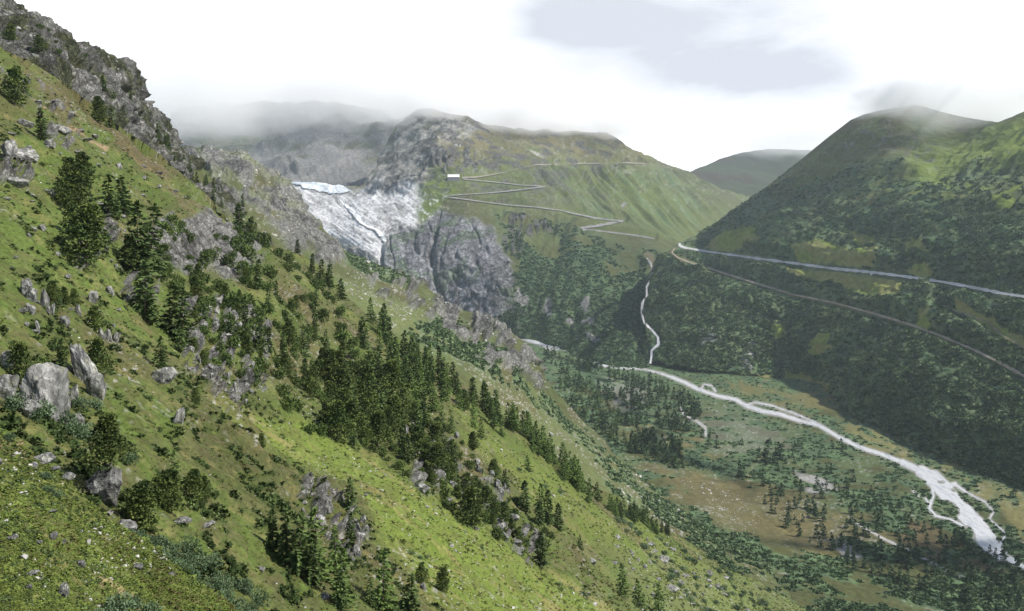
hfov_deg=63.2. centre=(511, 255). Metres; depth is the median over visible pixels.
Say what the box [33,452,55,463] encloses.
boulder
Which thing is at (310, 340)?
mountain pine shrub
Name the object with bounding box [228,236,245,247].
mountain pine shrub
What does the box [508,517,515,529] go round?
stone pine
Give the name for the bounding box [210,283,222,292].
mountain pine shrub
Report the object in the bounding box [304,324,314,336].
mountain pine shrub
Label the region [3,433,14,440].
willow shrub
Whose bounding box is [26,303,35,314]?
boulder
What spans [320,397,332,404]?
mountain pine shrub
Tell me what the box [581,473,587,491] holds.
larch tree
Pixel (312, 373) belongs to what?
stone pine
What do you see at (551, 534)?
mountain pine shrub
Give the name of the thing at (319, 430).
mountain pine shrub
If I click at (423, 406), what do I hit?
spruce tree
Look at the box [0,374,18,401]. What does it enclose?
boulder
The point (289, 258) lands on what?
mountain pine shrub
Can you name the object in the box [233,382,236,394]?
boulder
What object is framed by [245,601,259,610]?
willow shrub
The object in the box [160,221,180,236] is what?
mountain pine shrub
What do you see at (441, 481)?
mountain pine shrub
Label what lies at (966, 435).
alder scrub
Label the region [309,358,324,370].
mountain pine shrub
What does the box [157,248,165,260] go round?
mountain pine shrub
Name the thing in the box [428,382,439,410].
larch tree
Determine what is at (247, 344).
stone pine
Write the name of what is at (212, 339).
mountain pine shrub
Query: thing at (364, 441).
mountain pine shrub
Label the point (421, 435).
stone pine
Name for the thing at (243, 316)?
spruce tree
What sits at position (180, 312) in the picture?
spruce tree
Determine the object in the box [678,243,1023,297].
pass road
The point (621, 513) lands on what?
spruce tree
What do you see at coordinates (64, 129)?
boulder
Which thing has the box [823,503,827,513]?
spruce tree
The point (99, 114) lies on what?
stone pine
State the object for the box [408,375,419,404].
larch tree
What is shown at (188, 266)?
mountain pine shrub
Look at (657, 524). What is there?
larch tree
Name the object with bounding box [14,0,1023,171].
sky
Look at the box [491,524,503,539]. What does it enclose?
mountain pine shrub
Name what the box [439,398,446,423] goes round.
larch tree
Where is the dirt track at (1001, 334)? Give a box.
[941,305,1023,347]
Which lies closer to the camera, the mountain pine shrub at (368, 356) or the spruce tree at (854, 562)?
the mountain pine shrub at (368, 356)
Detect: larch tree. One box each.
[166,449,183,485]
[302,506,333,587]
[326,525,347,573]
[329,547,358,609]
[365,297,377,323]
[371,548,398,610]
[374,325,383,350]
[375,312,382,335]
[384,343,389,364]
[393,340,401,373]
[400,355,413,382]
[407,334,415,358]
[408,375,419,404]
[415,352,422,373]
[416,362,428,389]
[422,346,435,376]
[427,343,437,370]
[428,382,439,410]
[430,388,441,411]
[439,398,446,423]
[440,371,450,401]
[445,362,453,393]
[447,409,457,434]
[455,382,464,409]
[470,404,478,428]
[471,391,477,412]
[475,417,487,439]
[485,392,493,419]
[487,397,500,428]
[493,392,501,419]
[499,415,506,437]
[503,402,510,426]
[506,402,520,431]
[507,406,517,431]
[507,412,514,430]
[519,410,529,436]
[524,455,533,472]
[526,413,535,440]
[529,426,536,444]
[529,432,535,451]
[531,424,539,449]
[533,483,544,515]
[535,429,543,455]
[538,431,545,454]
[539,425,551,456]
[543,441,549,460]
[545,444,552,463]
[547,438,553,458]
[548,432,556,459]
[550,442,555,461]
[551,444,557,464]
[557,442,570,468]
[560,456,569,481]
[563,454,572,478]
[567,451,571,473]
[568,457,581,485]
[572,462,579,484]
[572,466,584,492]
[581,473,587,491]
[585,482,592,502]
[586,478,594,498]
[607,494,613,509]
[613,503,619,516]
[615,563,632,597]
[631,578,648,609]
[650,516,656,531]
[650,581,665,610]
[654,519,659,535]
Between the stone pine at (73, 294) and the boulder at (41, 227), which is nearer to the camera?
the stone pine at (73, 294)
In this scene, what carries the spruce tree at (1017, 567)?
on the valley floor
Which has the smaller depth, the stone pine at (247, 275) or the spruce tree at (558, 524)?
the spruce tree at (558, 524)
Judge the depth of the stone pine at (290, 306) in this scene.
295.15 m
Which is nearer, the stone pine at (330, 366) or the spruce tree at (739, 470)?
the stone pine at (330, 366)
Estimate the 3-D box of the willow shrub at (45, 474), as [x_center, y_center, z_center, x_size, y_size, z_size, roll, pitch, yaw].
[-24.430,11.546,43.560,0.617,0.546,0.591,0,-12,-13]
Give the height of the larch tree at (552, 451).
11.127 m
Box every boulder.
[0,139,17,159]
[0,350,14,371]
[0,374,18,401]
[6,533,18,539]
[7,176,28,187]
[15,148,38,161]
[17,118,33,128]
[17,398,42,417]
[18,307,27,312]
[20,278,32,296]
[26,288,36,302]
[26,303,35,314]
[28,569,39,574]
[31,462,37,467]
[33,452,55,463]
[35,320,39,333]
[38,224,46,230]
[40,289,49,310]
[44,139,55,147]
[49,465,60,470]
[50,303,54,314]
[50,532,58,539]
[58,125,71,133]
[58,582,69,597]
[59,316,69,326]
[62,472,75,480]
[66,397,70,410]
[70,385,78,399]
[71,413,84,423]
[74,304,81,316]
[77,560,85,567]
[85,372,106,399]
[85,463,122,505]
[88,291,98,303]
[97,328,105,338]
[104,329,109,341]
[105,286,113,296]
[112,332,120,342]
[115,162,121,169]
[118,519,137,530]
[133,563,142,569]
[151,367,177,383]
[172,407,184,424]
[174,516,192,523]
[204,520,214,527]
[208,363,214,370]
[214,306,219,313]
[215,297,221,303]
[230,393,236,401]
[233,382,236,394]
[257,566,264,571]
[317,514,325,524]
[320,593,328,600]
[323,531,331,538]
[325,499,332,513]
[351,544,361,556]
[356,523,360,531]
[356,532,364,539]
[360,515,365,522]
[403,425,408,432]
[414,482,429,493]
[420,582,425,590]
[449,480,456,486]
[454,431,458,438]
[475,464,481,473]
[493,479,500,486]
[510,514,518,520]
[590,557,596,563]
[659,555,670,562]
[667,584,679,592]
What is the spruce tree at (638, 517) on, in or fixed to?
on the hillside
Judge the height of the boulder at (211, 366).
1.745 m
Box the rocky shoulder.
[180,145,819,607]
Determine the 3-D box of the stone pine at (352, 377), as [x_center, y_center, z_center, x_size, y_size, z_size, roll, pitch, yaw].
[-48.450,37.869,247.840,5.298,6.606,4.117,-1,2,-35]
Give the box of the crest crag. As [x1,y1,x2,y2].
[0,0,273,245]
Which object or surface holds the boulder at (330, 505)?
on the hillside
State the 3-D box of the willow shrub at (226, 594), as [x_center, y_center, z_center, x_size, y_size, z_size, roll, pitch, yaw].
[-21.253,25.429,61.841,1.523,1.349,1.460,0,-12,-1]
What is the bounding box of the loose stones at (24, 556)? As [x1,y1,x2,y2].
[0,451,170,610]
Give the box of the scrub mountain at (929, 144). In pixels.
[644,104,1023,484]
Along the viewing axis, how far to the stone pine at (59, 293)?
107.90 m
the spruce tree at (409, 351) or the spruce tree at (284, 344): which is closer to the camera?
the spruce tree at (284, 344)
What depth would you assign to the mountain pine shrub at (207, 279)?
234.44 m
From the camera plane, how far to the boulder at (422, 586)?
107.11 m
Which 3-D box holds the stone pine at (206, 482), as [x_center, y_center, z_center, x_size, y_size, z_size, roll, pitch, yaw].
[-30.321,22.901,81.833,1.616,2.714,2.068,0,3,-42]
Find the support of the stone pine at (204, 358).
on the hillside
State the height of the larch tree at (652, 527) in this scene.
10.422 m
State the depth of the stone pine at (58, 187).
167.04 m
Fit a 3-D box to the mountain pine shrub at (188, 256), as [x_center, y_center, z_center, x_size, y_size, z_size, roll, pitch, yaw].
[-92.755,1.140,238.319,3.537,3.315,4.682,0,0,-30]
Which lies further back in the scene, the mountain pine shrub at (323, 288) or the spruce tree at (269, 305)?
the mountain pine shrub at (323, 288)
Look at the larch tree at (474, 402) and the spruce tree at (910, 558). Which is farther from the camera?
the spruce tree at (910, 558)
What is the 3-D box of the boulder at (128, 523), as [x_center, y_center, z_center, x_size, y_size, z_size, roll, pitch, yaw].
[-29.223,20.671,63.041,1.555,1.193,2.008,0,0,-24]
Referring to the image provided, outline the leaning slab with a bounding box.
[69,343,97,383]
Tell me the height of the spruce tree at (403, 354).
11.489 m
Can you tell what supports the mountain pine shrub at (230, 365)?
on the hillside
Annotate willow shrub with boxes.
[0,392,28,410]
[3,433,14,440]
[18,407,43,421]
[36,399,57,419]
[39,471,51,478]
[42,486,55,493]
[52,490,64,497]
[57,409,76,428]
[61,418,83,438]
[71,396,90,409]
[73,423,97,439]
[87,397,104,409]
[93,603,116,610]
[102,592,136,610]
[123,452,139,463]
[129,595,142,609]
[134,529,146,536]
[137,600,162,610]
[148,536,162,546]
[157,535,170,550]
[160,547,171,558]
[167,542,180,550]
[167,554,178,564]
[170,550,180,559]
[176,558,191,568]
[178,535,202,554]
[181,551,196,561]
[182,560,197,573]
[189,568,200,581]
[192,552,217,571]
[204,574,224,591]
[208,552,223,566]
[212,570,230,581]
[217,576,237,592]
[218,588,235,602]
[233,601,247,610]
[234,576,253,592]
[236,597,246,605]
[241,586,254,595]
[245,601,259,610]
[249,589,270,607]
[614,516,623,522]
[624,508,631,516]
[634,529,642,535]
[640,542,648,549]
[667,572,679,579]
[678,565,688,570]
[690,557,697,564]
[705,553,713,560]
[715,567,721,573]
[720,584,726,591]
[731,603,741,610]
[757,597,765,604]
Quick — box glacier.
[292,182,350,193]
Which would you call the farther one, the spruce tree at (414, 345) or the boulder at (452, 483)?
the spruce tree at (414, 345)
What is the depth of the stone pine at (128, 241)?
163.36 m
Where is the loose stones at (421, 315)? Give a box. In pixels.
[199,145,816,605]
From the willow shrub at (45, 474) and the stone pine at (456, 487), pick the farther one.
the stone pine at (456, 487)
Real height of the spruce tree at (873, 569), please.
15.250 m
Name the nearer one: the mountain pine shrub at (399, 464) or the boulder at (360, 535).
the boulder at (360, 535)
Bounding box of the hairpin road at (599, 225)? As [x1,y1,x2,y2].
[446,179,653,238]
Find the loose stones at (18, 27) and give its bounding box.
[1,6,265,232]
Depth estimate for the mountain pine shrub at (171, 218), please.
261.35 m
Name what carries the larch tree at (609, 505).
on the hillside
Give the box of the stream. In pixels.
[641,258,659,363]
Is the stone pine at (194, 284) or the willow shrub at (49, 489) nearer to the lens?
the willow shrub at (49, 489)
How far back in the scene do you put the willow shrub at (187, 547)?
67.40 m
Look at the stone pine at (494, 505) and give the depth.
212.21 m
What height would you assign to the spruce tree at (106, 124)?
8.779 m
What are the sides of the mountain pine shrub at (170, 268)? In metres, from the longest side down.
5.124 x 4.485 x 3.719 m
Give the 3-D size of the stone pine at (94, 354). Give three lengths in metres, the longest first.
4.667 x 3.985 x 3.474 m
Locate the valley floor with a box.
[521,339,1023,610]
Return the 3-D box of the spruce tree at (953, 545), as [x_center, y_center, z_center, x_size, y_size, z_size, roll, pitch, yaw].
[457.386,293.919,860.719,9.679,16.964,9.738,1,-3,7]
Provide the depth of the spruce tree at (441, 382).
350.69 m
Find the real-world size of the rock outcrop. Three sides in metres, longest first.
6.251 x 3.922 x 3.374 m
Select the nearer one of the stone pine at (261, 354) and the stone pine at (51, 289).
the stone pine at (51, 289)
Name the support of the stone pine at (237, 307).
on the hillside
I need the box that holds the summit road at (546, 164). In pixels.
[462,162,668,177]
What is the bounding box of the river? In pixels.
[525,339,1023,568]
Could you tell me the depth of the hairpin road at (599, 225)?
2926.34 m
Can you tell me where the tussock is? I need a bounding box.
[682,471,860,555]
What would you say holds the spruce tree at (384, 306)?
on the hillside
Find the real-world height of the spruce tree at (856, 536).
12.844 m
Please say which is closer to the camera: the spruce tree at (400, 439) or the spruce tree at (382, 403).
the spruce tree at (400, 439)
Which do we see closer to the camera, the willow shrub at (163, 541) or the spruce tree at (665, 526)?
the willow shrub at (163, 541)
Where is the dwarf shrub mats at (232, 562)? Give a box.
[0,60,730,610]
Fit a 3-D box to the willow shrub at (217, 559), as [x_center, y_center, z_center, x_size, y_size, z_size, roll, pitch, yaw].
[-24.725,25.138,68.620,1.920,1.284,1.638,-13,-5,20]
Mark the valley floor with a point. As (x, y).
(778, 540)
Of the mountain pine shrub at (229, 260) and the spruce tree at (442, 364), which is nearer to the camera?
the mountain pine shrub at (229, 260)
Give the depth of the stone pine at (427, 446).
202.71 m
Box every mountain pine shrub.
[33,356,51,363]
[36,23,44,28]
[57,349,69,358]
[155,272,169,282]
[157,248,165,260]
[159,266,169,273]
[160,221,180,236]
[161,243,171,251]
[162,263,173,276]
[163,214,178,222]
[164,254,172,263]
[165,279,184,288]
[169,284,182,296]
[170,273,181,281]
[175,219,186,232]
[177,277,186,285]
[183,264,194,271]
[184,229,191,235]
[185,254,194,259]
[188,233,196,242]
[194,316,212,326]
[195,301,211,311]
[195,324,211,338]
[197,249,214,268]
[198,279,206,289]
[202,286,214,295]
[202,295,215,306]
[203,273,211,283]
[206,248,218,259]
[208,356,221,365]
[209,337,217,343]
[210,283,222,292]
[214,233,220,238]
[214,278,223,283]
[217,320,228,332]
[219,235,228,242]
[219,352,233,363]
[220,254,236,268]
[221,292,237,308]
[222,314,238,325]
[226,335,240,347]
[226,360,233,368]
[227,250,237,258]
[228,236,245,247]
[231,225,242,231]
[233,326,252,341]
[234,368,246,378]
[236,230,256,247]
[236,259,253,278]
[236,350,246,357]
[237,244,257,262]
[237,276,248,284]
[239,294,252,304]
[243,293,255,303]
[244,364,263,380]
[247,281,258,288]
[247,317,254,324]
[250,306,266,321]
[252,231,270,247]
[252,357,270,373]
[252,378,261,387]
[253,317,263,324]
[255,281,272,290]
[256,343,267,352]
[259,326,271,334]
[260,240,270,249]
[262,264,278,278]
[270,369,286,380]
[272,247,284,257]
[272,321,283,331]
[272,356,280,364]
[275,383,292,396]
[276,297,285,305]
[279,392,299,411]
[281,262,297,271]
[281,310,289,318]
[282,252,294,262]
[289,344,299,354]
[290,352,300,361]
[290,376,304,386]
[291,339,301,349]
[292,262,301,270]
[293,274,301,281]
[293,312,304,321]
[293,399,304,411]
[299,294,308,302]
[300,423,314,435]
[302,270,313,279]
[303,382,318,396]
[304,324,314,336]
[305,291,316,302]
[306,336,314,343]
[308,302,317,311]
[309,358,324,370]
[310,277,324,289]
[311,422,327,438]
[314,391,324,400]
[315,415,327,424]
[316,308,329,321]
[320,281,326,290]
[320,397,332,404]
[321,290,333,301]
[321,388,328,398]
[330,295,338,302]
[333,307,342,318]
[334,321,348,331]
[334,329,351,342]
[345,344,354,350]
[346,337,360,347]
[347,348,361,360]
[349,360,359,371]
[359,437,369,447]
[363,350,377,360]
[368,442,377,450]
[369,357,383,367]
[376,445,387,457]
[389,443,398,450]
[394,460,404,469]
[395,448,402,454]
[402,469,412,476]
[404,447,418,458]
[409,423,416,431]
[421,418,430,428]
[437,477,447,488]
[440,486,453,499]
[441,423,452,433]
[441,500,450,510]
[445,472,450,482]
[448,501,458,512]
[463,459,476,470]
[481,513,493,523]
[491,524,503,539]
[511,508,520,517]
[512,496,523,505]
[522,538,530,546]
[535,537,550,549]
[542,526,548,533]
[545,531,555,539]
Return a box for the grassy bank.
[0,433,234,610]
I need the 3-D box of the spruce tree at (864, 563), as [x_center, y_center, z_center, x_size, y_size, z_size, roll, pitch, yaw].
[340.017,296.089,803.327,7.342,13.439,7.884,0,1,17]
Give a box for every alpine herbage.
[0,45,801,610]
[0,430,239,610]
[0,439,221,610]
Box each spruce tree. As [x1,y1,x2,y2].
[33,107,50,138]
[51,338,67,366]
[78,198,101,248]
[96,172,121,217]
[100,75,107,92]
[103,107,115,128]
[112,200,122,220]
[114,175,132,213]
[116,199,167,280]
[126,271,144,306]
[132,258,162,321]
[136,203,168,267]
[151,335,171,368]
[155,123,159,134]
[156,132,163,144]
[156,282,188,333]
[163,135,169,152]
[166,287,198,343]
[174,326,185,352]
[188,161,192,171]
[193,172,199,182]
[200,303,209,324]
[211,178,216,191]
[212,189,215,204]
[215,331,224,354]
[219,197,224,207]
[226,312,234,335]
[232,202,245,228]
[240,296,251,328]
[241,194,245,206]
[253,259,262,288]
[254,316,266,345]
[263,287,275,312]
[265,326,273,352]
[265,508,279,550]
[271,280,279,296]
[274,508,302,566]
[278,331,288,359]
[286,512,318,577]
[294,239,300,253]
[299,324,311,358]
[300,358,309,384]
[302,538,324,587]
[308,253,315,272]
[311,307,319,331]
[313,284,319,306]
[314,259,326,279]
[322,329,330,348]
[324,268,334,287]
[325,263,335,288]
[331,570,350,610]
[336,278,347,300]
[341,374,354,396]
[341,511,355,541]
[343,477,360,512]
[347,420,359,445]
[357,320,363,339]
[358,316,371,348]
[364,577,377,609]
[372,346,386,376]
[375,377,389,403]
[378,393,392,429]
[379,303,389,330]
[380,313,386,339]
[383,317,394,345]
[384,334,393,355]
[386,345,392,360]
[392,336,396,351]
[395,344,401,373]
[396,424,406,447]
[396,573,422,610]
[399,330,408,358]
[399,433,414,461]
[401,350,405,372]
[402,358,413,387]
[406,337,414,358]
[407,344,411,362]
[409,409,421,432]
[410,342,422,366]
[411,355,418,378]
[412,371,423,399]
[416,339,420,357]
[419,391,432,423]
[421,355,430,383]
[423,370,431,394]
[426,355,436,382]
[435,345,441,372]
[435,359,451,388]
[437,372,448,399]
[447,361,458,388]
[451,372,459,395]
[451,455,459,474]
[469,377,478,403]
[479,380,487,408]
[480,383,489,413]
[493,389,503,416]
[495,400,503,422]
[502,468,510,488]
[517,480,530,513]
[532,530,549,568]
[533,499,545,526]
[541,489,556,524]
[553,503,564,531]
[577,535,583,550]
[594,481,602,502]
[618,502,623,517]
[628,505,633,520]
[632,503,637,522]
[636,505,640,519]
[640,508,646,524]
[660,520,664,532]
[664,520,669,533]
[666,522,671,534]
[713,435,720,447]
[736,460,745,477]
[740,466,746,479]
[759,474,766,486]
[760,439,772,462]
[768,484,773,495]
[774,442,781,459]
[777,444,785,460]
[779,484,785,496]
[780,515,788,527]
[792,497,797,508]
[795,522,802,536]
[798,479,803,491]
[803,495,813,510]
[812,507,818,518]
[813,475,820,486]
[813,524,820,537]
[817,509,825,521]
[818,482,824,493]
[818,535,823,547]
[820,526,827,538]
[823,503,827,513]
[825,535,836,550]
[836,532,844,547]
[839,438,843,449]
[843,476,850,487]
[844,518,849,527]
[844,543,850,557]
[848,510,854,523]
[850,469,856,481]
[851,519,858,530]
[851,556,859,570]
[853,531,858,542]
[856,538,861,549]
[860,521,866,534]
[861,555,867,568]
[865,497,871,508]
[868,559,876,573]
[871,490,878,503]
[872,544,878,555]
[874,507,880,521]
[874,518,882,532]
[877,504,884,516]
[878,539,884,550]
[884,559,894,576]
[892,581,899,594]
[893,525,900,536]
[896,539,903,554]
[896,565,903,579]
[898,547,905,563]
[903,568,911,583]
[904,526,911,539]
[904,551,913,568]
[905,578,912,590]
[906,511,913,524]
[913,543,920,559]
[915,573,923,588]
[920,521,926,531]
[921,562,931,579]
[921,575,929,590]
[922,570,930,587]
[924,532,930,544]
[926,549,932,561]
[929,572,937,586]
[930,558,937,572]
[936,530,944,543]
[939,583,946,595]
[941,534,951,549]
[941,551,946,562]
[944,579,949,590]
[950,532,959,547]
[951,529,960,543]
[956,575,974,601]
[957,526,966,540]
[963,533,967,544]
[964,586,974,604]
[965,541,973,555]
[965,597,970,610]
[968,564,978,581]
[978,550,985,562]
[983,583,988,595]
[986,586,995,602]
[987,575,998,590]
[987,601,991,610]
[989,561,995,573]
[993,554,999,566]
[993,593,1002,610]
[994,563,1002,578]
[997,568,1007,586]
[999,540,1008,556]
[999,549,1007,562]
[1006,593,1015,610]
[1008,555,1022,580]
[1012,570,1019,583]
[1012,579,1017,589]
[1016,582,1023,596]
[1017,597,1023,608]
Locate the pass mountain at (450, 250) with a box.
[292,108,749,366]
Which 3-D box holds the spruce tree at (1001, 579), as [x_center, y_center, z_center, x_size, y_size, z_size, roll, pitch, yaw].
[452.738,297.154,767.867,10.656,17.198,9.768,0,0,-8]
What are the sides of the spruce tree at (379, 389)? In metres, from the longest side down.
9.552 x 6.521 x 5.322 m
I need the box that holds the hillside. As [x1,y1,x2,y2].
[0,47,805,610]
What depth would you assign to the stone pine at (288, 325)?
238.71 m
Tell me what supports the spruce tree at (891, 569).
on the valley floor
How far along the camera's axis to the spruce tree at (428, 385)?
332.85 m
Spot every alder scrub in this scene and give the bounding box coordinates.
[345,251,843,610]
[497,212,660,368]
[525,342,1023,610]
[643,155,1023,488]
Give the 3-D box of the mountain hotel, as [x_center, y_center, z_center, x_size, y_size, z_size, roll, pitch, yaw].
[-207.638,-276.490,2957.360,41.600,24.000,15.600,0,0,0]
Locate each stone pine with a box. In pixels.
[0,22,17,40]
[0,65,30,104]
[0,341,35,383]
[28,34,48,53]
[44,280,58,300]
[46,177,75,206]
[55,157,81,187]
[56,287,62,300]
[57,163,97,206]
[58,201,117,266]
[59,203,81,236]
[60,286,70,305]
[68,288,80,306]
[74,151,97,185]
[80,412,129,471]
[84,305,104,331]
[86,336,116,373]
[89,96,107,122]
[117,234,143,270]
[121,479,161,533]
[142,298,158,322]
[150,474,172,507]
[155,468,186,513]
[179,468,204,503]
[189,387,200,405]
[190,275,204,302]
[190,338,198,350]
[191,262,205,279]
[191,305,200,319]
[197,475,211,499]
[200,349,210,366]
[220,283,229,295]
[231,296,241,316]
[241,268,251,280]
[241,334,254,356]
[244,216,256,233]
[249,300,258,311]
[257,350,264,360]
[258,433,266,447]
[275,353,295,379]
[282,318,296,346]
[286,298,297,315]
[293,295,299,307]
[301,365,324,395]
[311,327,318,340]
[317,347,327,366]
[318,400,332,427]
[319,348,338,380]
[319,399,356,442]
[323,380,339,401]
[331,362,352,388]
[332,387,353,415]
[334,349,352,376]
[335,323,341,332]
[338,340,346,354]
[341,398,368,433]
[349,372,357,389]
[353,358,377,383]
[354,364,381,396]
[356,391,380,423]
[357,417,374,440]
[368,409,394,445]
[372,369,390,396]
[372,394,382,419]
[380,404,401,439]
[382,358,411,395]
[386,394,409,428]
[396,404,410,427]
[399,387,416,413]
[408,401,420,421]
[410,425,431,456]
[414,561,429,582]
[419,440,434,463]
[424,442,449,469]
[426,421,448,446]
[427,469,438,483]
[432,416,442,435]
[434,566,450,591]
[439,449,457,475]
[444,439,463,462]
[447,467,458,482]
[451,486,490,527]
[452,484,462,500]
[457,388,471,411]
[459,472,476,491]
[467,431,479,450]
[470,475,487,500]
[481,485,492,505]
[487,458,502,478]
[488,502,500,517]
[489,512,497,526]
[498,501,511,522]
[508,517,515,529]
[513,526,526,545]
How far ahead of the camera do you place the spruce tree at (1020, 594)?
746.48 m
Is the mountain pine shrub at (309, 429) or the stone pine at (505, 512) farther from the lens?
the stone pine at (505, 512)
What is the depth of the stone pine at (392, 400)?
227.24 m
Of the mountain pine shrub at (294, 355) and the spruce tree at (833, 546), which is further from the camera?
the spruce tree at (833, 546)
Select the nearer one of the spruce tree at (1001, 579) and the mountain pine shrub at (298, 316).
the mountain pine shrub at (298, 316)
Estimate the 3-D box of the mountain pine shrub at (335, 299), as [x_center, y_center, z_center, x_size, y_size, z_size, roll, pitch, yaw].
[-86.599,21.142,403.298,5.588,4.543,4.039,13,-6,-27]
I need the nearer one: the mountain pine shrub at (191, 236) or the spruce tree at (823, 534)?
the mountain pine shrub at (191, 236)
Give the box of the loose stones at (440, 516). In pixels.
[0,88,784,610]
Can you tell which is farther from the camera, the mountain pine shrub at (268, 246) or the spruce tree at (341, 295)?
the spruce tree at (341, 295)
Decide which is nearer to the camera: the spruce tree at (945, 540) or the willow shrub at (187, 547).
the willow shrub at (187, 547)
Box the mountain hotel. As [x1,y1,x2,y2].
[448,174,459,180]
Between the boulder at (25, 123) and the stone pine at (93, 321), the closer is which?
the stone pine at (93, 321)
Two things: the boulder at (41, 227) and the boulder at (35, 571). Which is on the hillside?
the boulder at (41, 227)
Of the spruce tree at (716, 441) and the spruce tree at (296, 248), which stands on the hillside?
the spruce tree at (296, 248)
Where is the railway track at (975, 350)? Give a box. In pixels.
[671,248,1023,376]
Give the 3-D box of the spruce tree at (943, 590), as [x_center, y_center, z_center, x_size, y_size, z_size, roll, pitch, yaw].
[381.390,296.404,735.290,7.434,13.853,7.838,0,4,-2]
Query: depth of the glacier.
3229.60 m
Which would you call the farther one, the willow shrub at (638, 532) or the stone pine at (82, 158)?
the willow shrub at (638, 532)
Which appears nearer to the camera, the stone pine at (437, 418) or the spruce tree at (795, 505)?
the stone pine at (437, 418)
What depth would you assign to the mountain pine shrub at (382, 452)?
189.84 m
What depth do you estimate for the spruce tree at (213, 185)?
567.70 m
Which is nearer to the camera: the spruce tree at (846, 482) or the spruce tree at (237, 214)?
the spruce tree at (237, 214)
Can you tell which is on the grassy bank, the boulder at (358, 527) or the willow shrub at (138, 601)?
the willow shrub at (138, 601)
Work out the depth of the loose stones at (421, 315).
937.45 m
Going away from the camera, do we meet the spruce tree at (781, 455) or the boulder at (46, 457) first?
the boulder at (46, 457)
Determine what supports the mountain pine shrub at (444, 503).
on the hillside
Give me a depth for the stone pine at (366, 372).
255.55 m
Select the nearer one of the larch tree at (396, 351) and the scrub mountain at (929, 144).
the larch tree at (396, 351)
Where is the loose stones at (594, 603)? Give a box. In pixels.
[217,384,596,610]
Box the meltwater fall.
[345,203,386,240]
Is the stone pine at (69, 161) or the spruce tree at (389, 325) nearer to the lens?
the stone pine at (69, 161)
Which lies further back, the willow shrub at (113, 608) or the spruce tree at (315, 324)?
the spruce tree at (315, 324)
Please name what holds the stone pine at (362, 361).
on the hillside
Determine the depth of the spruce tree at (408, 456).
198.63 m
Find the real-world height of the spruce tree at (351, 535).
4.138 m
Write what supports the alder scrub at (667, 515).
on the rocky shoulder
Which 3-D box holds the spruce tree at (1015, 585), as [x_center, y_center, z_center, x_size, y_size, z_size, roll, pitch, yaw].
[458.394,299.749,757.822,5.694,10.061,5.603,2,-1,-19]
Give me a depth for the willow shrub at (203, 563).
67.26 m
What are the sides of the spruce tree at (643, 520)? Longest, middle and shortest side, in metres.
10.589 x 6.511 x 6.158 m
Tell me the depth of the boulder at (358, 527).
110.99 m
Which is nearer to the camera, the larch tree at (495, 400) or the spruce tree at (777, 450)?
the larch tree at (495, 400)
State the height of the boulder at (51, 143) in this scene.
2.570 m
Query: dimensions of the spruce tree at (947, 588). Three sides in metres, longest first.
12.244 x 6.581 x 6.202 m
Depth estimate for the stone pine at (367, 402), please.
209.20 m
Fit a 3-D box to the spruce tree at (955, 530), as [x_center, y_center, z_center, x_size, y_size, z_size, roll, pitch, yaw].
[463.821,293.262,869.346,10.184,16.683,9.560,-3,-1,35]
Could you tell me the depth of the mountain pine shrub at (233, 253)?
305.82 m
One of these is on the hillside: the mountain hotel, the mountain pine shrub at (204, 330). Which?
the mountain pine shrub at (204, 330)
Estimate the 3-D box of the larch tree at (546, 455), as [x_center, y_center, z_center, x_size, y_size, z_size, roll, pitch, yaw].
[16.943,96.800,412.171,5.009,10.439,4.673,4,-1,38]
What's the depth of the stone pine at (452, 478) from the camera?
212.43 m
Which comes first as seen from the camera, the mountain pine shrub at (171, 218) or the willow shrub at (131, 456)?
the willow shrub at (131, 456)
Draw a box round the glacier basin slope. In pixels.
[169,100,403,186]
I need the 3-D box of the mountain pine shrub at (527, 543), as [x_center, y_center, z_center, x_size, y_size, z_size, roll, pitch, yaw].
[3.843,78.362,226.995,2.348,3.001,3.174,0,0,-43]
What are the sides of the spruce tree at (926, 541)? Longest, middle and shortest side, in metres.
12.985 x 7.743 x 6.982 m
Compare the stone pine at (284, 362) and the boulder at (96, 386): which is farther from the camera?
the stone pine at (284, 362)
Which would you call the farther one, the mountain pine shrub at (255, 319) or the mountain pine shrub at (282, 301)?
the mountain pine shrub at (282, 301)
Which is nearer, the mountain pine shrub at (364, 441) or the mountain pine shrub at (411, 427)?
the mountain pine shrub at (364, 441)
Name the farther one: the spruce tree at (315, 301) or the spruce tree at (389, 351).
the spruce tree at (315, 301)
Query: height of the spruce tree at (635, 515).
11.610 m
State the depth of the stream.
1986.56 m
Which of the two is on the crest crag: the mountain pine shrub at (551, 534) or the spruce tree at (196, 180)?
the spruce tree at (196, 180)
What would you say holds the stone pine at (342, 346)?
on the hillside
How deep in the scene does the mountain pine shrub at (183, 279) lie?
189.96 m
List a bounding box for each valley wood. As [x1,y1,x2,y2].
[542,345,711,468]
[740,437,1023,610]
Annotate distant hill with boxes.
[691,149,811,195]
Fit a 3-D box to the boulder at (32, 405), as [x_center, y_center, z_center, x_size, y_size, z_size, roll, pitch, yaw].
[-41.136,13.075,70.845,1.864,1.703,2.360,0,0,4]
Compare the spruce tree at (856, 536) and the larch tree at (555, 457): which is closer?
the larch tree at (555, 457)

